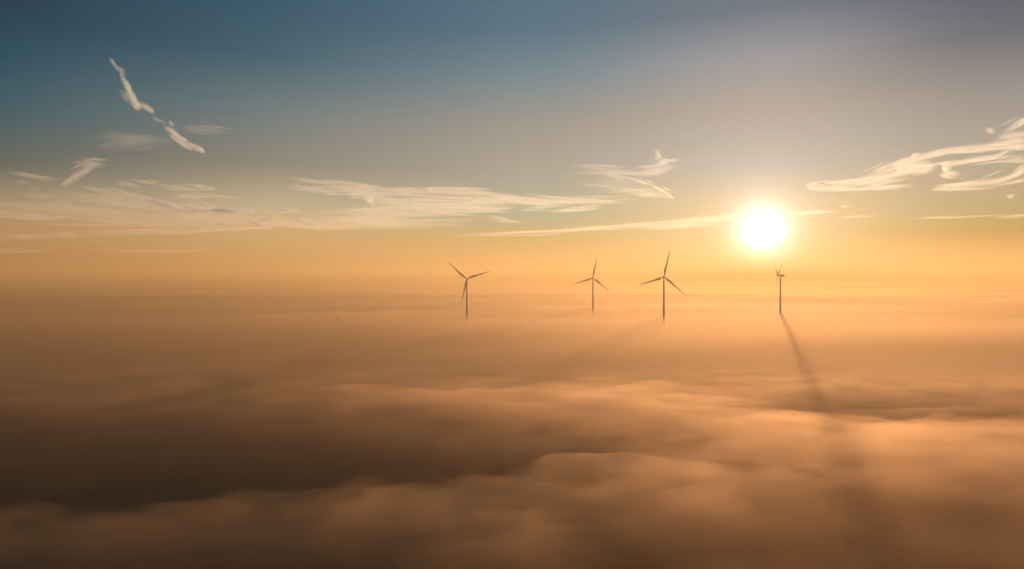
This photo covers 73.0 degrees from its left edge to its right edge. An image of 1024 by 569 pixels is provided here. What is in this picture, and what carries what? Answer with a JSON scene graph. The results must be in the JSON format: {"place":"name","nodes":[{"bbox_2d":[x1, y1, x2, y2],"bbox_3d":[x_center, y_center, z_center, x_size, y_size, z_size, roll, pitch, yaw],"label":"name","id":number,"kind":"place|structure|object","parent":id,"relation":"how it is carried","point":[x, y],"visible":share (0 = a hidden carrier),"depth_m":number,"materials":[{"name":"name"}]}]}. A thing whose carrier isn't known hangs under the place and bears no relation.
{"place":"outdoors","nodes":[
{"label":"outdoors","id":0,"kind":"place"},
{"bbox_2d":[0,278,1023,568],"bbox_3d":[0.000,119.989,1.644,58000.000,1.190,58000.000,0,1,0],"label":"clouds","id":1,"kind":"structure","parent":0,"point":[388,424],"depth_m":557.81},
{"bbox_2d":[448,262,489,334],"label":"wind turbine","id":2,"kind":"object","parent":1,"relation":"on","point":[466,283],"visible":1,"depth_m":1381.48,"materials":[{"name":"grey paint"}]},
{"bbox_2d":[575,259,606,325],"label":"wind turbine","id":3,"kind":"object","parent":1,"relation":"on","point":[593,279],"visible":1,"depth_m":1623.75,"materials":[{"name":"grey paint"}]},
{"bbox_2d":[639,251,684,339],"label":"wind turbine","id":4,"kind":"object","parent":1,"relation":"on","point":[663,325],"visible":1,"depth_m":1278.55,"materials":[{"name":"grey paint"}]},
{"bbox_2d":[774,265,784,330],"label":"wind turbine","id":5,"kind":"object","parent":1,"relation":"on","point":[781,275],"visible":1,"depth_m":1497.95,"materials":[{"name":"grey paint"}]},
{"bbox_2d":[0,0,1023,277],"label":"sky","id":6,"kind":"structure","parent":0,"point":[139,138],"materials":[{"name":"blue"}]}
]}

